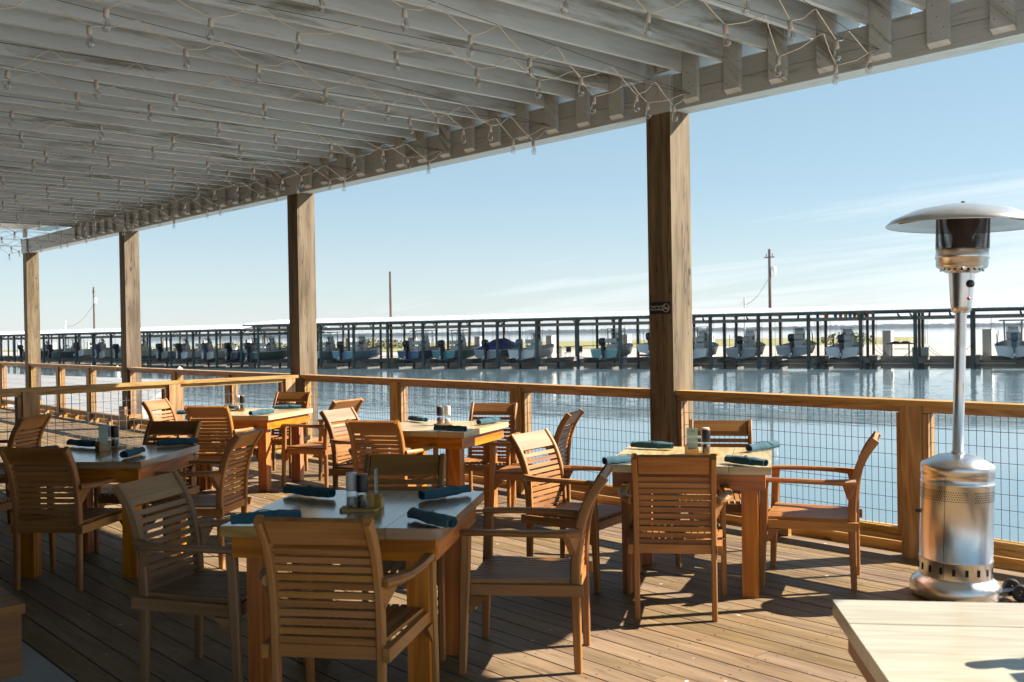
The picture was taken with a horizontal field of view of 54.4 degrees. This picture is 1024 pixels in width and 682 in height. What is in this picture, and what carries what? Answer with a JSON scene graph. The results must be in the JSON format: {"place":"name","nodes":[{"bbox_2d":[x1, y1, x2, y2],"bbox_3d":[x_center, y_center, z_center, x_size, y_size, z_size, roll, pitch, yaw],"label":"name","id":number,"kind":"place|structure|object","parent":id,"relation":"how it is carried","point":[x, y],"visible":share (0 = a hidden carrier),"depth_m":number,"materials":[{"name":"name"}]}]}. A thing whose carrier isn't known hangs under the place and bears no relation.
{"place":"outdoors","nodes":[
{"label":"outdoors","id":0,"kind":"place"},
{"bbox_2d":[0,641,75,681],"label":"patio floor","id":1,"kind":"structure","parent":0,"point":[37,667],"depth_m":4.63,"materials":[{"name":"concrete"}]},
{"bbox_2d":[0,587,24,679],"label":"timber step","id":2,"kind":"object","parent":1,"relation":"on","point":[12,608],"visible":1,"depth_m":4.56,"materials":[{"name":"brown wood"}]},
{"bbox_2d":[7,373,170,417],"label":"shell lot","id":3,"kind":"structure","parent":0,"point":[111,395],"depth_m":37.49,"materials":[{"name":"white gravel"}]},
{"bbox_2d":[3,337,925,351],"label":"grass bank","id":4,"kind":"structure","parent":0,"point":[592,344],"depth_m":184.42,"materials":[{"name":"green plant"}]},
{"bbox_2d":[0,407,1023,681],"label":"deck","id":5,"kind":"structure","parent":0,"point":[784,627],"depth_m":5.40,"materials":[{"name":"brown wood"}]},
{"bbox_2d":[0,362,24,407],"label":"railing","id":6,"kind":"object","parent":5,"relation":"on","point":[3,375],"visible":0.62,"depth_m":22.82,"materials":[{"name":"brown wood"}]},
{"bbox_2d":[0,413,51,524],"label":"armchair","id":7,"kind":"object","parent":5,"relation":"on","point":[41,422],"visible":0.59,"depth_m":8.51,"materials":[{"name":"brown wood"}]},
{"bbox_2d":[0,446,121,590],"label":"armchair","id":8,"kind":"object","parent":5,"relation":"on","point":[52,519],"visible":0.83,"depth_m":6.12,"materials":[{"name":"brown wood"}]},
{"bbox_2d":[29,363,121,424],"bbox_3d":[-8.478,1.098,19.345,0.145,1.266,5.439,-1,1,-41],"label":"railing","id":9,"kind":"object","parent":5,"relation":"attached to","point":[91,378],"visible":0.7,"depth_m":19.10,"materials":[{"name":"brown wood"}]},
{"bbox_2d":[0,445,198,577],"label":"dining table","id":10,"kind":"object","parent":5,"relation":"on","point":[92,465],"visible":0.58,"depth_m":6.47,"materials":[{"name":"brown wood"}]},
{"bbox_2d":[95,426,110,451],"bbox_3d":[-2.853,0.679,6.949,0.056,0.172,0.085,-1,1,39],"label":"menu stand","id":11,"kind":"object","parent":10,"relation":"on","point":[101,444],"visible":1,"depth_m":6.94,"materials":[{"name":"paper"}]},
{"bbox_2d":[94,420,201,552],"bbox_3d":[-2.682,1.071,7.471,0.628,0.900,0.686,-1,0,11],"label":"armchair","id":12,"kind":"object","parent":5,"relation":"on","point":[102,500],"visible":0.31,"depth_m":7.68,"materials":[{"name":"brown wood"}]},
{"bbox_2d":[0,375,298,483],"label":"railing","id":13,"kind":"object","parent":5,"relation":"on","point":[27,402],"visible":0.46,"depth_m":11.11,"materials":[{"name":"brown wood"}]},
{"bbox_2d":[141,398,225,489],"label":"armchair","id":14,"kind":"object","parent":5,"relation":"on","point":[154,405],"visible":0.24,"depth_m":10.42,"materials":[{"name":"brown wood"}]},
{"bbox_2d":[142,428,264,568],"bbox_3d":[-2.104,1.067,6.860,0.686,0.900,0.628,-1,0,8],"label":"armchair","id":15,"kind":"object","parent":5,"relation":"on","point":[220,504],"visible":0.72,"depth_m":6.75,"materials":[{"name":"brown wood"}]},
{"bbox_2d":[112,470,304,681],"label":"armchair","id":16,"kind":"object","parent":5,"relation":"on","point":[199,585],"visible":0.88,"depth_m":4.43,"materials":[{"name":"brown wood"}]},
{"bbox_2d":[128,367,289,438],"bbox_3d":[-4.643,1.073,14.982,0.145,1.266,5.667,-1,1,-41],"label":"railing","id":17,"kind":"object","parent":5,"relation":"on","point":[229,392],"visible":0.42,"depth_m":15.11,"materials":[{"name":"brown wood"}]},
{"bbox_2d":[184,405,257,493],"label":"armchair","id":18,"kind":"object","parent":5,"relation":"on","point":[210,452],"visible":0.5,"depth_m":9.54,"materials":[{"name":"brown wood"}]},
{"bbox_2d":[185,408,312,491],"bbox_3d":[-2.708,1.115,10.367,0.937,0.760,0.940,-1,1,16],"label":"dining table","id":19,"kind":"object","parent":5,"relation":"on","point":[277,418],"visible":0.62,"depth_m":9.99,"materials":[{"name":"brown wood"}]},
{"bbox_2d":[246,392,311,477],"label":"armchair","id":20,"kind":"object","parent":5,"relation":"on","point":[276,436],"visible":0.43,"depth_m":11.43,"materials":[{"name":"brown wood"}]},
{"bbox_2d":[281,398,363,487],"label":"armchair","id":21,"kind":"object","parent":5,"relation":"on","point":[322,445],"visible":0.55,"depth_m":10.06,"materials":[{"name":"brown wood"}]},
{"bbox_2d":[253,515,438,681],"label":"armchair","id":22,"kind":"object","parent":5,"relation":"on","point":[311,630],"visible":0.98,"depth_m":3.65,"materials":[{"name":"brown wood"}]},
{"bbox_2d":[220,490,483,681],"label":"dining table","id":23,"kind":"object","parent":5,"relation":"on","point":[401,535],"visible":0.65,"depth_m":4.18,"materials":[{"name":"brown wood"}]},
{"bbox_2d":[230,509,300,524],"bbox_3d":[-1.025,0.728,4.150,0.285,0.054,0.069,-1,1,-22],"label":"napkin","id":24,"kind":"object","parent":23,"relation":"on","point":[245,518],"visible":0.77,"depth_m":4.12,"materials":[{"name":"teal fabric"}]},
{"bbox_2d":[283,484,335,497],"bbox_3d":[-0.980,0.721,4.821,0.301,0.054,0.069,-1,1,33],"label":"napkin","id":25,"kind":"object","parent":23,"relation":"on","point":[314,491],"visible":1,"depth_m":4.78,"materials":[{"name":"teal fabric"}]},
{"bbox_2d":[339,505,378,511],"bbox_3d":[-0.677,0.746,4.440,0.170,0.011,0.110,-1,0,2],"label":"condiment tray","id":26,"kind":"object","parent":23,"relation":"on","point":[345,508],"visible":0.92,"depth_m":4.39,"materials":[{"name":"brown wood"}]},
{"bbox_2d":[346,472,356,505],"bbox_3d":[-0.718,0.664,4.471,0.054,0.150,0.054,-1,1,-21],"label":"salt mill","id":27,"kind":"object","parent":26,"relation":"on","point":[351,484],"visible":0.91,"depth_m":4.45,"materials":[{"name":"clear glass"}]},
{"bbox_2d":[356,473,368,507],"bbox_3d":[-0.665,0.664,4.428,0.054,0.150,0.054,-1,1,-43],"label":"pepper mill","id":28,"kind":"object","parent":26,"relation":"on","point":[362,487],"visible":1,"depth_m":4.41,"materials":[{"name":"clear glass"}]},
{"bbox_2d":[368,469,383,508],"bbox_3d":[-0.611,0.664,4.485,0.056,0.172,0.085,-1,0,4],"label":"menu stand","id":29,"kind":"object","parent":23,"relation":"on","point":[376,499],"visible":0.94,"depth_m":4.44,"materials":[{"name":"brown wood"}]},
{"bbox_2d":[407,507,457,527],"bbox_3d":[-0.327,0.717,4.070,0.069,0.054,0.301,-1,1,-37],"label":"napkin","id":30,"kind":"object","parent":23,"relation":"on","point":[437,519],"visible":1,"depth_m":4.02,"materials":[{"name":"teal fabric"}]},
{"bbox_2d":[418,484,470,499],"bbox_3d":[-0.319,0.712,4.728,0.285,0.054,0.070,-1,1,-42],"label":"napkin","id":31,"kind":"object","parent":23,"relation":"on","point":[440,492],"visible":1,"depth_m":4.69,"materials":[{"name":"teal fabric"}]},
{"bbox_2d":[319,407,416,489],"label":"armchair","id":32,"kind":"object","parent":5,"relation":"on","point":[329,417],"visible":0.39,"depth_m":8.57,"materials":[{"name":"brown wood"}]},
{"bbox_2d":[324,453,445,660],"bbox_3d":[-0.586,1.057,5.041,0.628,0.900,0.686,-1,0,4],"label":"armchair","id":33,"kind":"object","parent":5,"relation":"on","point":[409,465],"visible":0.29,"depth_m":5.28,"materials":[{"name":"brown wood"}]},
{"bbox_2d":[345,419,437,486],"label":"armchair","id":34,"kind":"object","parent":5,"relation":"on","point":[355,450],"visible":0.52,"depth_m":7.62,"materials":[{"name":"brown wood"}]},
{"bbox_2d":[360,420,507,507],"bbox_3d":[-0.634,1.097,8.455,0.937,0.760,0.940,-1,1,22],"label":"dining table","id":35,"kind":"object","parent":5,"relation":"on","point":[418,434],"visible":0.58,"depth_m":8.06,"materials":[{"name":"brown wood"}]},
{"bbox_2d":[301,374,650,497],"bbox_3d":[-0.694,1.046,10.489,0.145,1.266,5.788,-1,1,-41],"label":"railing","id":36,"kind":"object","parent":5,"relation":"on","point":[519,394],"visible":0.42,"depth_m":9.71,"materials":[{"name":"brown wood"}]},
{"bbox_2d":[445,402,521,506],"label":"armchair","id":37,"kind":"object","parent":5,"relation":"on","point":[470,459],"visible":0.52,"depth_m":9.04,"materials":[{"name":"brown wood"}]},
{"bbox_2d":[488,408,583,517],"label":"armchair","id":38,"kind":"object","parent":5,"relation":"on","point":[498,477],"visible":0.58,"depth_m":8.04,"materials":[{"name":"brown wood"}]},
{"bbox_2d":[458,462,614,673],"bbox_3d":[0.136,1.048,4.722,0.686,0.900,0.628,-1,0,10],"label":"armchair","id":39,"kind":"object","parent":5,"relation":"on","point":[495,575],"visible":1,"depth_m":4.50,"materials":[{"name":"brown wood"}]},
{"bbox_2d":[507,428,641,592],"bbox_3d":[0.379,1.031,6.287,0.686,0.900,0.628,-1,1,34],"label":"armchair","id":40,"kind":"object","parent":5,"relation":"on","point":[605,516],"visible":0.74,"depth_m":6.26,"materials":[{"name":"brown wood"}]},
{"bbox_2d":[618,453,732,621],"bbox_3d":[0.896,1.029,5.477,0.628,0.900,0.686,-1,0,10],"label":"armchair","id":41,"kind":"object","parent":5,"relation":"on","point":[711,543],"visible":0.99,"depth_m":5.27,"materials":[{"name":"brown wood"}]},
{"bbox_2d":[611,446,771,597],"bbox_3d":[1.125,1.088,6.162,0.937,0.760,0.940,-1,0,15],"label":"dining table","id":42,"kind":"object","parent":5,"relation":"on","point":[749,481],"visible":0.56,"depth_m":5.71,"materials":[{"name":"brown wood"}]},
{"bbox_2d":[631,440,673,448],"bbox_3d":[0.920,0.676,6.520,0.285,0.054,0.069,-1,1,29],"label":"napkin","id":43,"kind":"object","parent":42,"relation":"on","point":[652,444],"visible":1,"depth_m":6.50,"materials":[{"name":"teal fabric"}]},
{"bbox_2d":[685,428,698,454],"bbox_3d":[1.109,0.622,6.155,0.085,0.172,0.056,-1,0,9],"label":"menu stand","id":44,"kind":"object","parent":42,"relation":"on","point":[691,447],"visible":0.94,"depth_m":6.15,"materials":[{"name":"paper"}]},
{"bbox_2d":[724,455,768,465],"bbox_3d":[1.333,0.676,5.665,0.069,0.054,0.285,-1,1,-36],"label":"napkin","id":45,"kind":"object","parent":42,"relation":"on","point":[746,460],"visible":1,"depth_m":5.64,"materials":[{"name":"teal fabric"}]},
{"bbox_2d":[675,419,751,564],"bbox_3d":[1.419,1.010,6.780,0.628,0.900,0.686,-1,0,13],"label":"armchair","id":46,"kind":"object","parent":5,"relation":"on","point":[730,427],"visible":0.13,"depth_m":7.00,"materials":[{"name":"brown wood"}]},
{"bbox_2d":[759,431,880,591],"bbox_3d":[1.883,1.008,6.067,0.686,0.900,0.628,-1,1,22],"label":"armchair","id":47,"kind":"object","parent":5,"relation":"on","point":[774,520],"visible":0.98,"depth_m":5.91,"materials":[{"name":"brown wood"}]},
{"bbox_2d":[675,390,1023,559],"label":"railing","id":48,"kind":"object","parent":5,"relation":"attached to","point":[915,434],"visible":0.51,"depth_m":6.64,"materials":[{"name":"brown wood"}]},
{"bbox_2d":[694,513,1023,571],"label":"edge kerb","id":49,"kind":"structure","parent":5,"relation":"on","point":[1008,563],"depth_m":7.03,"materials":[{"name":"brown wood"}]},
{"bbox_2d":[833,600,1023,681],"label":"dining table","id":50,"kind":"object","parent":5,"relation":"on","point":[911,641],"visible":1,"depth_m":2.49,"materials":[{"name":"brown wood"}]},
{"bbox_2d":[885,201,1023,602],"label":"patio heater","id":51,"kind":"object","parent":5,"relation":"on","point":[956,530],"visible":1,"depth_m":5.53,"materials":[{"name":"silver metal"}]},
{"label":"deck underside","id":52,"kind":"structure","parent":5,"relation":"attached to","visible":0},
{"bbox_2d":[317,454,620,505],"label":"edge kerb","id":53,"kind":"structure","parent":52,"relation":"on","point":[602,499],"depth_m":9.21,"materials":[{"name":"brown wood"}]},
{"bbox_2d":[0,0,1023,519],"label":"pavilion","id":54,"kind":"structure","parent":52,"relation":"on","point":[682,46],"depth_m":8.16,"materials":[{"name":"white paint"}]},
{"bbox_2d":[0,171,232,213],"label":"string light","id":55,"kind":"object","parent":54,"relation":"hanging from","point":[140,197],"visible":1,"depth_m":12.52,"materials":[{"name":"plastic"}]},
{"bbox_2d":[0,145,288,199],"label":"string light","id":56,"kind":"object","parent":54,"relation":"hanging from","point":[90,169],"visible":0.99,"depth_m":11.05,"materials":[{"name":"plastic"}]},
{"bbox_2d":[0,160,289,199],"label":"string light","id":57,"kind":"object","parent":54,"relation":"hanging from","point":[119,183],"visible":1,"depth_m":11.50,"materials":[{"name":"plastic"}]},
{"bbox_2d":[0,134,356,190],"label":"string light","id":58,"kind":"object","parent":54,"relation":"hanging from","point":[173,168],"visible":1,"depth_m":10.23,"materials":[{"name":"plastic"}]},
{"bbox_2d":[0,111,357,191],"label":"string light","id":59,"kind":"object","parent":54,"relation":"hanging from","point":[152,150],"visible":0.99,"depth_m":9.50,"materials":[{"name":"plastic"}]},
{"bbox_2d":[0,65,442,172],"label":"string light","id":60,"kind":"object","parent":54,"relation":"hanging from","point":[77,98],"visible":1,"depth_m":8.25,"materials":[{"name":"plastic"}]},
{"bbox_2d":[0,95,443,169],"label":"string light","id":61,"kind":"object","parent":54,"relation":"hanging from","point":[11,113],"visible":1,"depth_m":8.74,"materials":[{"name":"plastic"}]},
{"bbox_2d":[0,0,548,151],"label":"string light","id":62,"kind":"object","parent":54,"relation":"hanging from","point":[89,33],"visible":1,"depth_m":6.72,"materials":[{"name":"plastic"}]},
{"bbox_2d":[0,42,549,151],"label":"string light","id":63,"kind":"object","parent":54,"relation":"hanging from","point":[96,86],"visible":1,"depth_m":7.34,"materials":[{"name":"plastic"}]},
{"bbox_2d":[94,0,689,115],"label":"string light","id":64,"kind":"object","parent":54,"relation":"hanging from","point":[210,21],"visible":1,"depth_m":6.32,"materials":[{"name":"plastic"}]},
{"bbox_2d":[316,0,687,120],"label":"string light","id":65,"kind":"object","parent":54,"relation":"hanging from","point":[470,36],"visible":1,"depth_m":6.34,"materials":[{"name":"plastic"}]},
{"bbox_2d":[559,0,878,84],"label":"string light","id":66,"kind":"object","parent":54,"relation":"hanging from","point":[725,31],"visible":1,"depth_m":5.95,"materials":[{"name":"plastic"}]},
{"bbox_2d":[741,0,877,73],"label":"string light","id":67,"kind":"object","parent":54,"relation":"hanging from","point":[836,41],"visible":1,"depth_m":6.04,"materials":[{"name":"plastic"}]},
{"bbox_2d":[0,7,1023,341],"label":"sky","id":68,"kind":"structure","parent":0,"point":[814,177],"materials":[{"name":"blue"}]},
{"bbox_2d":[2,326,1023,541],"bbox_3d":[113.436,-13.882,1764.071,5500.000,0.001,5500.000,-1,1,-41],"label":"water","id":69,"kind":"structure","parent":0,"point":[994,381],"depth_m":42.49,"materials":[{"name":"blue liquid"}]},
{"bbox_2d":[0,324,326,366],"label":"boat shed","id":70,"kind":"object","parent":69,"relation":"in","point":[148,331],"visible":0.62,"depth_m":109.84,"materials":[{"name":"white metal"}]},
{"bbox_2d":[112,357,155,361],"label":"finger pier","id":71,"kind":"structure","parent":70,"relation":"attached to","point":[117,360],"depth_m":112.36,"materials":[{"name":"grey wood"}]},
{"bbox_2d":[112,339,169,358],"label":"motorboat","id":72,"kind":"object","parent":71,"relation":"on","point":[144,351],"visible":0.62,"depth_m":114.57,"materials":[{"name":"plastic"}]},
{"bbox_2d":[151,359,169,361],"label":"finger pier","id":73,"kind":"structure","parent":70,"relation":"attached to","point":[161,360],"depth_m":107.10,"materials":[{"name":"grey wood"}]},
{"bbox_2d":[155,338,195,360],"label":"motorboat","id":74,"kind":"object","parent":73,"relation":"on","point":[162,354],"visible":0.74,"depth_m":106.83,"materials":[{"name":"plastic"}]},
{"bbox_2d":[172,359,191,362],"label":"finger pier","id":75,"kind":"structure","parent":70,"relation":"attached to","point":[180,360],"depth_m":104.12,"materials":[{"name":"grey wood"}]},
{"bbox_2d":[175,332,237,358],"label":"motorboat","id":76,"kind":"object","parent":75,"relation":"on","point":[181,353],"visible":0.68,"depth_m":104.60,"materials":[{"name":"plastic"}]},
{"bbox_2d":[218,357,286,362],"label":"finger pier","id":77,"kind":"structure","parent":70,"relation":"attached to","point":[226,361],"depth_m":98.74,"materials":[{"name":"grey wood"}]},
{"bbox_2d":[224,332,281,361],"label":"motorboat","id":78,"kind":"object","parent":77,"relation":"on","point":[230,354],"visible":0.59,"depth_m":98.20,"materials":[{"name":"plastic"}]},
{"bbox_2d":[242,301,1023,366],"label":"boat shed","id":79,"kind":"object","parent":69,"relation":"in","point":[918,311],"visible":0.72,"depth_m":78.91,"materials":[{"name":"white metal"}]},
{"bbox_2d":[260,359,287,363],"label":"finger pier","id":80,"kind":"structure","parent":79,"relation":"attached to","point":[273,361],"depth_m":94.94,"materials":[{"name":"grey wood"}]},
{"bbox_2d":[243,333,286,361],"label":"motorboat","id":81,"kind":"object","parent":80,"relation":"on","point":[270,351],"visible":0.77,"depth_m":96.54,"materials":[{"name":"plastic"}]},
{"bbox_2d":[323,357,379,363],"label":"finger pier","id":82,"kind":"structure","parent":79,"relation":"attached to","point":[331,361],"depth_m":91.56,"materials":[{"name":"grey wood"}]},
{"bbox_2d":[332,335,382,361],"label":"motorboat","id":83,"kind":"object","parent":82,"relation":"on","point":[363,350],"visible":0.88,"depth_m":91.89,"materials":[{"name":"plastic"}]},
{"bbox_2d":[390,358,435,363],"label":"finger pier","id":84,"kind":"structure","parent":79,"relation":"attached to","point":[395,361],"depth_m":88.17,"materials":[{"name":"grey wood"}]},
{"bbox_2d":[397,329,442,361],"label":"motorboat","id":85,"kind":"object","parent":84,"relation":"on","point":[407,354],"visible":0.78,"depth_m":88.55,"materials":[{"name":"plastic"}]},
{"bbox_2d":[425,357,475,363],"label":"finger pier","id":86,"kind":"structure","parent":79,"relation":"attached to","point":[429,361],"depth_m":86.68,"materials":[{"name":"grey wood"}]},
{"bbox_2d":[432,329,479,361],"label":"motorboat","id":87,"kind":"object","parent":86,"relation":"on","point":[442,354],"visible":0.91,"depth_m":87.42,"materials":[{"name":"plastic"}]},
{"bbox_2d":[461,358,495,363],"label":"finger pier","id":88,"kind":"structure","parent":79,"relation":"attached to","point":[467,361],"depth_m":85.31,"materials":[{"name":"grey wood"}]},
{"bbox_2d":[474,337,522,360],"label":"motorboat","id":89,"kind":"object","parent":88,"relation":"on","point":[486,351],"visible":0.77,"depth_m":84.94,"materials":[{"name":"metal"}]},
{"bbox_2d":[499,357,546,363],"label":"finger pier","id":90,"kind":"structure","parent":79,"relation":"attached to","point":[505,361],"depth_m":83.72,"materials":[{"name":"grey wood"}]},
{"bbox_2d":[508,327,556,360],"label":"motorboat","id":91,"kind":"object","parent":90,"relation":"on","point":[521,353],"visible":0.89,"depth_m":83.84,"materials":[{"name":"plastic"}]},
{"bbox_2d":[580,358,605,363],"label":"finger pier","id":92,"kind":"structure","parent":79,"relation":"attached to","point":[585,360],"depth_m":80.70,"materials":[{"name":"grey wood"}]},
{"bbox_2d":[590,328,636,360],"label":"motorboat","id":93,"kind":"object","parent":92,"relation":"on","point":[609,352],"visible":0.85,"depth_m":80.93,"materials":[{"name":"plastic"}]},
{"bbox_2d":[761,355,787,362],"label":"finger pier","id":94,"kind":"structure","parent":79,"relation":"attached to","point":[768,359],"depth_m":75.66,"materials":[{"name":"grey wood"}]},
{"bbox_2d":[725,329,765,360],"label":"motorboat","id":95,"kind":"object","parent":94,"relation":"on","point":[746,350],"visible":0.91,"depth_m":75.53,"materials":[{"name":"plastic"}]},
{"bbox_2d":[811,355,829,362],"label":"finger pier","id":96,"kind":"structure","parent":79,"relation":"attached to","point":[817,359],"depth_m":73.58,"materials":[{"name":"grey wood"}]},
{"bbox_2d":[775,327,816,358],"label":"motorboat","id":97,"kind":"object","parent":96,"relation":"on","point":[795,347],"visible":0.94,"depth_m":74.14,"materials":[{"name":"plastic"}]},
{"bbox_2d":[863,355,880,362],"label":"finger pier","id":98,"kind":"structure","parent":79,"relation":"attached to","point":[869,358],"depth_m":73.06,"materials":[{"name":"grey wood"}]},
{"bbox_2d":[824,320,863,360],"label":"motorboat","id":99,"kind":"object","parent":98,"relation":"on","point":[846,348],"visible":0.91,"depth_m":72.28,"materials":[{"name":"plastic"}]},
{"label":"finger pier","id":100,"kind":"object","parent":79,"relation":"attached to","visible":0},
{"bbox_2d":[317,332,351,361],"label":"motorboat","id":101,"kind":"object","parent":100,"relation":"on","point":[329,347],"visible":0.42,"depth_m":93.92,"materials":[{"name":"plastic"}]},
{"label":"finger pier","id":102,"kind":"object","parent":79,"relation":"attached to","visible":0},
{"bbox_2d":[991,319,1023,359],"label":"motorboat","id":103,"kind":"object","parent":102,"relation":"on","point":[1010,346],"visible":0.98,"depth_m":68.58,"materials":[{"name":"plastic"}]},
{"bbox_2d":[693,323,722,360],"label":"motorboat","id":104,"kind":"object","parent":69,"relation":"on","point":[701,349],"visible":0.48,"depth_m":78.27,"materials":[{"name":"plastic"}]},
{"bbox_2d":[3,344,1023,363],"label":"quay","id":105,"kind":"structure","parent":0,"point":[946,351],"depth_m":88.24,"materials":[{"name":"grey concrete"}]},
{"bbox_2d":[982,329,993,354],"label":"utility pillar","id":106,"kind":"structure","parent":105,"relation":"on","point":[987,334],"depth_m":75.78,"materials":[{"name":"white paint"}]},
{"bbox_2d":[141,322,1023,339],"bbox_3d":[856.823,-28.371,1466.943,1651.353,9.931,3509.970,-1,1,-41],"label":"shore","id":107,"kind":"structure","parent":0,"point":[713,329],"depth_m":2235.65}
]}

